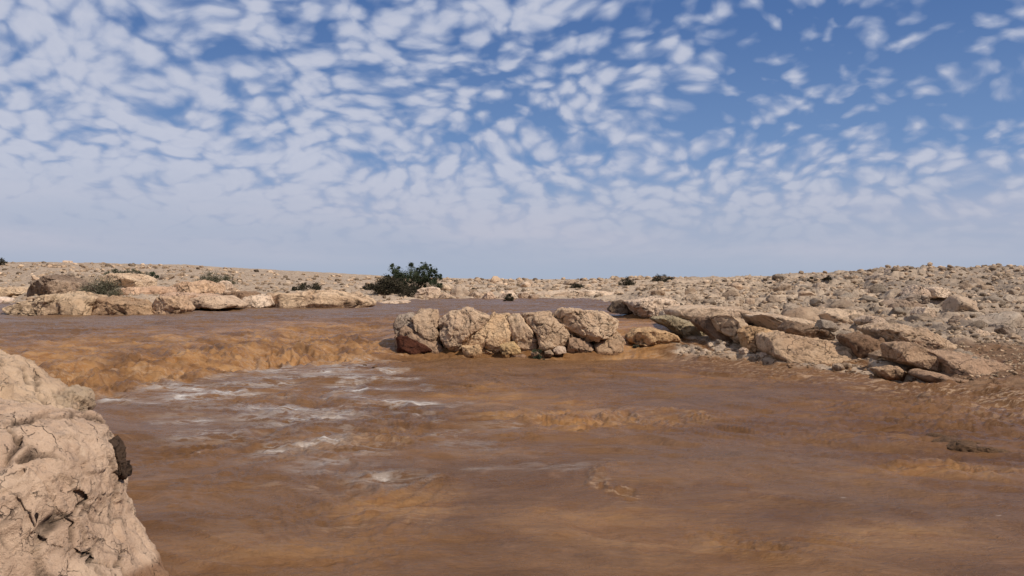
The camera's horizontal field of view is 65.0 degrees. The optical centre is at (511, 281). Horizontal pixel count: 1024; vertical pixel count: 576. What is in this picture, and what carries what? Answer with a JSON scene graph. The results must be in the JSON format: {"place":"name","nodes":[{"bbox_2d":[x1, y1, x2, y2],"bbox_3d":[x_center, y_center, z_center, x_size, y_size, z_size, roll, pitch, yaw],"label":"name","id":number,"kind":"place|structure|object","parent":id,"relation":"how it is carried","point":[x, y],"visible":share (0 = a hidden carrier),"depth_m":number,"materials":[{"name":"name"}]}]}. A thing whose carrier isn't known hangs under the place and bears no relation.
{"place":"outdoors","nodes":[
{"label":"outdoors","id":0,"kind":"place"},
{"bbox_2d":[0,297,1018,378],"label":"water","id":1,"kind":"structure","parent":0,"point":[50,344],"depth_m":20.54,"materials":[{"name":"brown liquid"}]},
{"bbox_2d":[0,262,1023,390],"bbox_3d":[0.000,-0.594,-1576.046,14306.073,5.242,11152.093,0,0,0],"label":"rocky terrain","id":2,"kind":"structure","parent":0,"point":[1011,379],"depth_m":40.49,"materials":[{"name":"beige stone"}]},
{"bbox_2d":[0,286,28,297],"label":"flat rock","id":3,"kind":"object","parent":2,"relation":"on","point":[11,291],"visible":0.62,"depth_m":43.63,"materials":[{"name":"stone"}]},
{"bbox_2d":[0,349,79,409],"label":"boulder","id":4,"kind":"object","parent":2,"relation":"on","point":[23,379],"visible":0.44,"depth_m":5.36,"materials":[{"name":"stone"}]},
{"bbox_2d":[52,378,95,411],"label":"rock","id":5,"kind":"object","parent":4,"relation":"on","point":[83,396],"visible":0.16,"depth_m":5.55,"materials":[{"name":"stone"}]},
{"bbox_2d":[2,291,107,315],"bbox_3d":[-16.698,0.901,29.436,3.400,1.113,2.591,0,0,0],"label":"flat rock","id":6,"kind":"object","parent":2,"relation":"on","point":[75,303],"visible":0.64,"depth_m":28.48,"materials":[{"name":"stone"}]},
{"bbox_2d":[26,274,90,296],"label":"boulder","id":7,"kind":"object","parent":2,"relation":"on","point":[37,287],"visible":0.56,"depth_m":37.09,"materials":[{"name":"stone"}]},
{"bbox_2d":[44,280,82,293],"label":"boulder","id":8,"kind":"object","parent":2,"relation":"on","point":[57,286],"visible":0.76,"depth_m":35.54,"materials":[{"name":"stone"}]},
{"bbox_2d":[0,397,169,575],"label":"boulder","id":9,"kind":"object","parent":2,"relation":"on","point":[67,507],"visible":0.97,"depth_m":4.24,"materials":[{"name":"stone"}]},
{"bbox_2d":[108,435,131,480],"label":"rock","id":10,"kind":"object","parent":9,"relation":"attached to","point":[123,472],"visible":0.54,"depth_m":4.77,"materials":[{"name":"stone"}]},
{"bbox_2d":[76,274,124,296],"bbox_3d":[-17.941,0.157,34.948,2.208,1.098,1.978,0,0,0],"label":"shrub","id":11,"kind":"object","parent":2,"relation":"on","point":[105,288],"visible":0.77,"depth_m":34.82,"materials":[{"name":"green plant"}]},
{"bbox_2d":[91,295,153,314],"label":"flat rock","id":12,"kind":"object","parent":2,"relation":"on","point":[117,305],"visible":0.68,"depth_m":28.88,"materials":[{"name":"stone"}]},
{"bbox_2d":[99,273,156,287],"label":"flat rock","id":13,"kind":"object","parent":2,"relation":"on","point":[134,280],"visible":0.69,"depth_m":45.04,"materials":[{"name":"stone"}]},
{"bbox_2d":[115,285,177,295],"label":"flat rock","id":14,"kind":"object","parent":2,"relation":"on","point":[154,289],"visible":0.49,"depth_m":37.29,"materials":[{"name":"stone"}]},
{"bbox_2d":[158,274,174,279],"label":"stone","id":15,"kind":"object","parent":2,"relation":"on","point":[169,276],"visible":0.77,"depth_m":67.19,"materials":[{"name":"stone"}]},
{"bbox_2d":[150,295,194,313],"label":"boulder","id":16,"kind":"object","parent":2,"relation":"on","point":[172,304],"visible":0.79,"depth_m":29.46,"materials":[{"name":"stone"}]},
{"bbox_2d":[159,292,218,297],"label":"flat rock","id":17,"kind":"object","parent":2,"relation":"on","point":[193,295],"visible":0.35,"depth_m":33.51,"materials":[{"name":"stone"}]},
{"bbox_2d":[170,280,225,293],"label":"boulder","id":18,"kind":"object","parent":2,"relation":"on","point":[203,286],"visible":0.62,"depth_m":43.19,"materials":[{"name":"stone"}]},
{"bbox_2d":[194,269,225,282],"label":"shrub","id":19,"kind":"object","parent":2,"relation":"on","point":[216,278],"visible":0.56,"depth_m":60.12,"materials":[{"name":"green plant"}]},
{"bbox_2d":[190,295,248,309],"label":"flat rock","id":20,"kind":"object","parent":2,"relation":"on","point":[216,302],"visible":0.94,"depth_m":32.56,"materials":[{"name":"stone"}]},
{"bbox_2d":[219,280,232,289],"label":"rock","id":21,"kind":"object","parent":2,"relation":"on","point":[228,285],"visible":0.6,"depth_m":45.73,"materials":[{"name":"stone"}]},
{"bbox_2d":[220,291,260,299],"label":"boulder","id":22,"kind":"object","parent":2,"relation":"on","point":[240,294],"visible":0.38,"depth_m":36.39,"materials":[{"name":"stone"}]},
{"bbox_2d":[242,294,274,307],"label":"boulder","id":23,"kind":"object","parent":2,"relation":"on","point":[261,301],"visible":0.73,"depth_m":36.08,"materials":[{"name":"stone"}]},
{"bbox_2d":[297,282,322,290],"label":"shrub","id":24,"kind":"object","parent":2,"relation":"on","point":[303,287],"visible":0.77,"depth_m":61.07,"materials":[{"name":"green plant"}]},
{"bbox_2d":[268,289,376,307],"bbox_3d":[-9.168,0.914,38.180,5.364,1.066,3.484,0,0,0],"label":"flat rock","id":25,"kind":"object","parent":2,"relation":"on","point":[330,298],"visible":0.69,"depth_m":36.69,"materials":[{"name":"stone"}]},
{"bbox_2d":[370,273,409,293],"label":"bush","id":26,"kind":"object","parent":2,"relation":"on","point":[388,285],"visible":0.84,"depth_m":57.96,"materials":[{"name":"green plant"}]},
{"bbox_2d":[379,300,410,303],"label":"flat rock","id":27,"kind":"object","parent":2,"relation":"on","point":[397,301],"visible":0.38,"depth_m":43.47,"materials":[{"name":"stone"}]},
{"bbox_2d":[396,283,419,296],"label":"shrub","id":28,"kind":"object","parent":2,"relation":"on","point":[410,291],"visible":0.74,"depth_m":54.95,"materials":[{"name":"green plant"}]},
{"bbox_2d":[384,261,442,291],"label":"bush","id":29,"kind":"object","parent":2,"relation":"on","point":[418,277],"visible":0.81,"depth_m":59.58,"materials":[{"name":"green plant"}]},
{"bbox_2d":[396,335,431,354],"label":"boulder","id":30,"kind":"object","parent":2,"relation":"on","point":[407,344],"visible":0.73,"depth_m":18.10,"materials":[{"name":"stone"}]},
{"bbox_2d":[394,325,442,353],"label":"boulder","id":31,"kind":"object","parent":2,"relation":"on","point":[435,346],"visible":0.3,"depth_m":18.30,"materials":[{"name":"stone"}]},
{"bbox_2d":[393,312,415,333],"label":"boulder","id":32,"kind":"object","parent":31,"relation":"on","point":[401,321],"visible":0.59,"depth_m":18.65,"materials":[{"name":"stone"}]},
{"bbox_2d":[411,308,442,344],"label":"boulder","id":33,"kind":"object","parent":31,"relation":"on","point":[425,322],"visible":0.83,"depth_m":18.44,"materials":[{"name":"stone"}]},
{"bbox_2d":[414,287,440,297],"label":"boulder","id":34,"kind":"object","parent":2,"relation":"on","point":[430,292],"visible":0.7,"depth_m":53.92,"materials":[{"name":"stone"}]},
{"bbox_2d":[441,284,452,291],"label":"rock","id":35,"kind":"object","parent":2,"relation":"on","point":[447,287],"visible":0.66,"depth_m":61.17,"materials":[{"name":"stone"}]},
{"bbox_2d":[450,285,469,295],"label":"stone","id":36,"kind":"object","parent":2,"relation":"on","point":[460,290],"visible":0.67,"depth_m":55.36,"materials":[{"name":"stone"}]},
{"bbox_2d":[438,306,490,350],"bbox_3d":[-1.109,1.151,18.623,1.253,1.136,1.221,0,0,0],"label":"boulder","id":37,"kind":"object","parent":2,"relation":"on","point":[459,328],"visible":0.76,"depth_m":18.18,"materials":[{"name":"stone"}]},
{"bbox_2d":[461,344,482,357],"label":"boulder","id":38,"kind":"object","parent":2,"relation":"on","point":[471,351],"visible":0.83,"depth_m":17.91,"materials":[{"name":"stone"}]},
{"bbox_2d":[465,312,511,354],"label":"boulder","id":39,"kind":"object","parent":2,"relation":"on","point":[492,334],"visible":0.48,"depth_m":18.23,"materials":[{"name":"stone"}]},
{"bbox_2d":[482,291,495,298],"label":"rock","id":40,"kind":"object","parent":2,"relation":"on","point":[488,295],"visible":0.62,"depth_m":53.47,"materials":[{"name":"stone"}]},
{"bbox_2d":[499,290,517,298],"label":"boulder","id":41,"kind":"object","parent":2,"relation":"on","point":[506,292],"visible":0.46,"depth_m":53.44,"materials":[{"name":"stone"}]},
{"bbox_2d":[500,341,520,357],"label":"boulder","id":42,"kind":"object","parent":2,"relation":"on","point":[510,349],"visible":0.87,"depth_m":17.88,"materials":[{"name":"stone"}]},
{"bbox_2d":[0,261,1023,361],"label":"rubble","id":43,"kind":"object","parent":2,"relation":"on","point":[659,284],"visible":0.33,"depth_m":49.90,"materials":[{"name":"stone"}]},
{"bbox_2d":[507,313,537,350],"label":"boulder","id":44,"kind":"object","parent":2,"relation":"on","point":[523,336],"visible":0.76,"depth_m":18.27,"materials":[{"name":"stone"}]},
{"bbox_2d":[521,310,573,351],"bbox_3d":[0.825,1.182,18.648,1.246,1.016,1.193,0,0,0],"label":"boulder","id":45,"kind":"object","parent":2,"relation":"on","point":[550,331],"visible":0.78,"depth_m":18.21,"materials":[{"name":"stone"}]},
{"bbox_2d":[536,290,613,296],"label":"flat rock","id":46,"kind":"object","parent":2,"relation":"on","point":[579,293],"visible":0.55,"depth_m":55.78,"materials":[{"name":"stone"}]},
{"bbox_2d":[566,337,593,352],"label":"rock","id":47,"kind":"object","parent":2,"relation":"on","point":[576,345],"visible":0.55,"depth_m":18.21,"materials":[{"name":"stone"}]},
{"bbox_2d":[554,307,618,342],"bbox_3d":[1.704,1.017,18.794,1.572,0.800,1.284,0,0,0],"label":"boulder","id":48,"kind":"object","parent":47,"relation":"on","point":[588,326],"visible":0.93,"depth_m":18.37,"materials":[{"name":"stone"}]},
{"bbox_2d":[594,331,625,355],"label":"rock","id":49,"kind":"object","parent":2,"relation":"on","point":[614,343],"visible":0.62,"depth_m":18.32,"materials":[{"name":"stone"}]},
{"bbox_2d":[607,299,632,313],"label":"rock","id":50,"kind":"object","parent":2,"relation":"on","point":[618,307],"visible":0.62,"depth_m":27.59,"materials":[{"name":"stone"}]},
{"bbox_2d":[618,276,635,285],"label":"shrub","id":51,"kind":"object","parent":2,"relation":"on","point":[628,281],"visible":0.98,"depth_m":66.74,"materials":[{"name":"green plant"}]},
{"bbox_2d":[622,296,679,317],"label":"flat rock","id":52,"kind":"object","parent":2,"relation":"on","point":[648,307],"visible":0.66,"depth_m":25.80,"materials":[{"name":"stone"}]},
{"bbox_2d":[625,327,679,345],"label":"rock","id":53,"kind":"object","parent":2,"relation":"on","point":[646,336],"visible":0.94,"depth_m":18.59,"materials":[{"name":"stone"}]},
{"bbox_2d":[650,290,664,295],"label":"stone","id":54,"kind":"object","parent":2,"relation":"on","point":[659,292],"visible":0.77,"depth_m":38.40,"materials":[{"name":"stone"}]},
{"bbox_2d":[649,274,674,281],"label":"shrub","id":55,"kind":"object","parent":2,"relation":"on","point":[658,278],"visible":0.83,"depth_m":69.70,"materials":[{"name":"green plant"}]},
{"bbox_2d":[649,315,705,337],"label":"flat rock","id":56,"kind":"object","parent":2,"relation":"on","point":[678,326],"visible":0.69,"depth_m":19.58,"materials":[{"name":"stone"}]},
{"bbox_2d":[664,304,755,322],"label":"flat rock","id":57,"kind":"object","parent":2,"relation":"on","point":[687,312],"visible":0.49,"depth_m":20.31,"materials":[{"name":"stone"}]},
{"bbox_2d":[690,316,732,342],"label":"rock","id":58,"kind":"object","parent":2,"relation":"on","point":[704,325],"visible":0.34,"depth_m":18.64,"materials":[{"name":"stone"}]},
{"bbox_2d":[707,312,747,343],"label":"boulder","id":59,"kind":"object","parent":2,"relation":"on","point":[726,324],"visible":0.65,"depth_m":18.25,"materials":[{"name":"stone"}]},
{"bbox_2d":[722,290,740,298],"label":"stone","id":60,"kind":"object","parent":2,"relation":"on","point":[726,294],"visible":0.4,"depth_m":32.37,"materials":[{"name":"stone"}]},
{"bbox_2d":[737,325,772,352],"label":"boulder","id":61,"kind":"object","parent":2,"relation":"on","point":[747,334],"visible":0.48,"depth_m":17.36,"materials":[{"name":"stone"}]},
{"bbox_2d":[766,294,780,302],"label":"stone","id":62,"kind":"object","parent":2,"relation":"on","point":[770,298],"visible":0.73,"depth_m":26.17,"materials":[{"name":"stone"}]},
{"bbox_2d":[772,274,785,280],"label":"stone","id":63,"kind":"object","parent":2,"relation":"on","point":[779,277],"visible":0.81,"depth_m":54.66,"materials":[{"name":"stone"}]},
{"bbox_2d":[743,313,815,329],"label":"flat rock","id":64,"kind":"object","parent":2,"relation":"on","point":[770,321],"visible":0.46,"depth_m":18.96,"materials":[{"name":"stone"}]},
{"bbox_2d":[773,282,791,291],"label":"stone","id":65,"kind":"object","parent":2,"relation":"on","point":[780,286],"visible":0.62,"depth_m":33.04,"materials":[{"name":"stone"}]},
{"bbox_2d":[782,307,823,321],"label":"stone","id":66,"kind":"object","parent":2,"relation":"on","point":[807,313],"visible":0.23,"depth_m":19.52,"materials":[{"name":"stone"}]},
{"bbox_2d":[755,330,855,365],"bbox_3d":[6.211,1.453,16.540,2.052,0.808,1.997,0,0,0],"label":"flat rock","id":67,"kind":"object","parent":2,"relation":"on","point":[780,346],"visible":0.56,"depth_m":15.98,"materials":[{"name":"stone"}]},
{"bbox_2d":[777,320,834,340],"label":"rock","id":68,"kind":"object","parent":2,"relation":"on","point":[798,328],"visible":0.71,"depth_m":17.32,"materials":[{"name":"stone"}]},
{"bbox_2d":[798,290,815,295],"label":"stone","id":69,"kind":"object","parent":2,"relation":"on","point":[805,293],"visible":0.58,"depth_m":28.66,"materials":[{"name":"stone"}]},
{"bbox_2d":[810,298,821,306],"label":"stone","id":70,"kind":"object","parent":2,"relation":"on","point":[815,302],"visible":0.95,"depth_m":25.04,"materials":[{"name":"stone"}]},
{"bbox_2d":[815,319,838,329],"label":"stone","id":71,"kind":"object","parent":2,"relation":"on","point":[824,324],"visible":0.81,"depth_m":18.06,"materials":[{"name":"stone"}]},
{"bbox_2d":[825,300,854,308],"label":"stone","id":72,"kind":"object","parent":2,"relation":"on","point":[842,304],"visible":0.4,"depth_m":22.79,"materials":[{"name":"stone"}]},
{"bbox_2d":[845,306,865,312],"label":"stone","id":73,"kind":"object","parent":2,"relation":"on","point":[856,308],"visible":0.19,"depth_m":21.52,"materials":[{"name":"stone"}]},
{"bbox_2d":[836,331,886,358],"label":"rock","id":74,"kind":"object","parent":2,"relation":"on","point":[859,344],"visible":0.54,"depth_m":15.72,"materials":[{"name":"stone"}]},
{"bbox_2d":[857,296,878,302],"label":"stone","id":75,"kind":"object","parent":2,"relation":"on","point":[870,299],"visible":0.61,"depth_m":24.33,"materials":[{"name":"stone"}]},
{"bbox_2d":[853,315,887,324],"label":"rock","id":76,"kind":"object","parent":2,"relation":"on","point":[863,320],"visible":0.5,"depth_m":18.07,"materials":[{"name":"stone"}]},
{"bbox_2d":[869,284,886,292],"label":"stone","id":77,"kind":"object","parent":2,"relation":"on","point":[878,288],"visible":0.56,"depth_m":32.40,"materials":[{"name":"stone"}]},
{"bbox_2d":[868,350,887,360],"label":"rock","id":78,"kind":"object","parent":2,"relation":"on","point":[875,355],"visible":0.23,"depth_m":15.36,"materials":[{"name":"stone"}]},
{"bbox_2d":[864,275,894,281],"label":"boulder","id":79,"kind":"object","parent":2,"relation":"on","point":[880,277],"visible":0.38,"depth_m":42.53,"materials":[{"name":"stone"}]},
{"bbox_2d":[878,289,899,298],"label":"stone","id":80,"kind":"object","parent":2,"relation":"on","point":[891,293],"visible":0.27,"depth_m":27.78,"materials":[{"name":"stone"}]},
{"bbox_2d":[891,307,906,315],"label":"stone","id":81,"kind":"object","parent":2,"relation":"on","point":[897,310],"visible":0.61,"depth_m":22.67,"materials":[{"name":"stone"}]},
{"bbox_2d":[881,298,926,307],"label":"flat rock","id":82,"kind":"object","parent":2,"relation":"on","point":[890,302],"visible":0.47,"depth_m":24.05,"materials":[{"name":"stone"}]},
{"bbox_2d":[856,322,956,349],"bbox_3d":[8.101,1.222,16.369,1.684,0.785,1.784,0,0,0],"label":"flat rock","id":83,"kind":"object","parent":2,"relation":"on","point":[927,338],"visible":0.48,"depth_m":15.72,"materials":[{"name":"stone"}]},
{"bbox_2d":[880,341,940,371],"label":"flat rock","id":84,"kind":"object","parent":2,"relation":"on","point":[914,355],"visible":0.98,"depth_m":14.11,"materials":[{"name":"stone"}]},
{"bbox_2d":[896,294,929,303],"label":"boulder","id":85,"kind":"object","parent":2,"relation":"on","point":[922,299],"visible":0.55,"depth_m":25.20,"materials":[{"name":"stone"}]},
{"bbox_2d":[898,285,931,298],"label":"boulder","id":86,"kind":"object","parent":2,"relation":"on","point":[914,289],"visible":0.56,"depth_m":26.69,"materials":[{"name":"stone"}]},
{"bbox_2d":[910,307,936,317],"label":"boulder","id":87,"kind":"object","parent":2,"relation":"on","point":[921,310],"visible":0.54,"depth_m":21.34,"materials":[{"name":"stone"}]},
{"bbox_2d":[907,315,943,321],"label":"stone","id":88,"kind":"object","parent":2,"relation":"on","point":[915,317],"visible":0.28,"depth_m":20.48,"materials":[{"name":"stone"}]},
{"bbox_2d":[925,286,950,298],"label":"boulder","id":89,"kind":"object","parent":2,"relation":"on","point":[938,292],"visible":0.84,"depth_m":27.67,"materials":[{"name":"stone"}]},
{"bbox_2d":[908,368,969,382],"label":"flat rock","id":90,"kind":"object","parent":2,"relation":"on","point":[925,376],"visible":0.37,"depth_m":13.14,"materials":[{"name":"stone"}]},
{"bbox_2d":[948,315,969,322],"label":"boulder","id":91,"kind":"object","parent":2,"relation":"on","point":[954,318],"visible":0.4,"depth_m":20.09,"materials":[{"name":"stone"}]},
{"bbox_2d":[942,295,978,311],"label":"stone","id":92,"kind":"object","parent":2,"relation":"on","point":[955,303],"visible":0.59,"depth_m":22.70,"materials":[{"name":"stone"}]},
{"bbox_2d":[958,281,973,288],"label":"stone","id":93,"kind":"object","parent":2,"relation":"on","point":[963,284],"visible":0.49,"depth_m":36.83,"materials":[{"name":"stone"}]},
{"bbox_2d":[928,349,1011,375],"bbox_3d":[8.134,1.565,14.399,1.505,0.663,2.442,0,0,0],"label":"flat rock","id":94,"kind":"object","parent":2,"relation":"on","point":[954,362],"visible":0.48,"depth_m":13.79,"materials":[{"name":"stone"}]},
{"bbox_2d":[968,278,985,284],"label":"stone","id":95,"kind":"object","parent":2,"relation":"on","point":[977,281],"visible":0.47,"depth_m":39.73,"materials":[{"name":"stone"}]},
{"bbox_2d":[965,327,990,334],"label":"boulder","id":96,"kind":"object","parent":2,"relation":"on","point":[979,331],"visible":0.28,"depth_m":18.17,"materials":[{"name":"stone"}]},
{"bbox_2d":[965,320,984,327],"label":"stone","id":97,"kind":"object","parent":96,"relation":"on","point":[979,323],"visible":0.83,"depth_m":18.59,"materials":[{"name":"stone"}]},
{"bbox_2d":[983,295,1005,304],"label":"stone","id":98,"kind":"object","parent":2,"relation":"on","point":[991,298],"visible":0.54,"depth_m":26.69,"materials":[{"name":"stone"}]},
{"bbox_2d":[970,311,1023,326],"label":"stone","id":99,"kind":"object","parent":2,"relation":"on","point":[1013,318],"visible":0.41,"depth_m":19.27,"materials":[{"name":"stone"}]},
{"bbox_2d":[988,323,1017,334],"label":"boulder","id":100,"kind":"object","parent":2,"relation":"on","point":[1003,329],"visible":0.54,"depth_m":18.64,"materials":[{"name":"stone"}]},
{"bbox_2d":[1003,294,1017,302],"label":"stone","id":101,"kind":"object","parent":2,"relation":"on","point":[1009,298],"visible":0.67,"depth_m":27.47,"materials":[{"name":"stone"}]},
{"bbox_2d":[0,0,1023,279],"label":"sky","id":102,"kind":"structure","parent":0,"point":[486,139],"materials":[{"name":"blue"}]},
{"bbox_2d":[48,337,1023,575],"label":"water","id":103,"kind":"structure","parent":0,"point":[303,459],"depth_m":7.35,"materials":[{"name":"brown liquid"}]},
{"bbox_2d":[553,346,565,354],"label":"rock","id":104,"kind":"object","parent":103,"relation":"on","point":[558,350],"visible":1,"depth_m":17.99,"materials":[{"name":"stone"}]},
{"bbox_2d":[925,433,1009,452],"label":"flat rock","id":105,"kind":"object","parent":103,"relation":"on","point":[962,445],"visible":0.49,"depth_m":8.21,"materials":[{"name":"stone"}]},
{"bbox_2d":[697,335,1023,381],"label":"gravel","id":106,"kind":"structure","parent":0,"point":[849,370],"depth_m":15.29,"materials":[{"name":"beige gravel"}]},
{"bbox_2d":[832,363,844,370],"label":"stone","id":107,"kind":"object","parent":106,"relation":"on","point":[838,367],"visible":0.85,"depth_m":14.94,"materials":[{"name":"stone"}]},
{"bbox_2d":[869,365,906,380],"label":"rock","id":108,"kind":"object","parent":106,"relation":"on","point":[891,372],"visible":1,"depth_m":13.81,"materials":[{"name":"stone"}]},
{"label":"stone","id":109,"kind":"object","parent":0,"visible":0},
{"bbox_2d":[812,307,869,324],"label":"flat rock","id":110,"kind":"object","parent":109,"relation":"on","point":[834,315],"visible":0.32,"depth_m":19.30,"materials":[{"name":"stone"}]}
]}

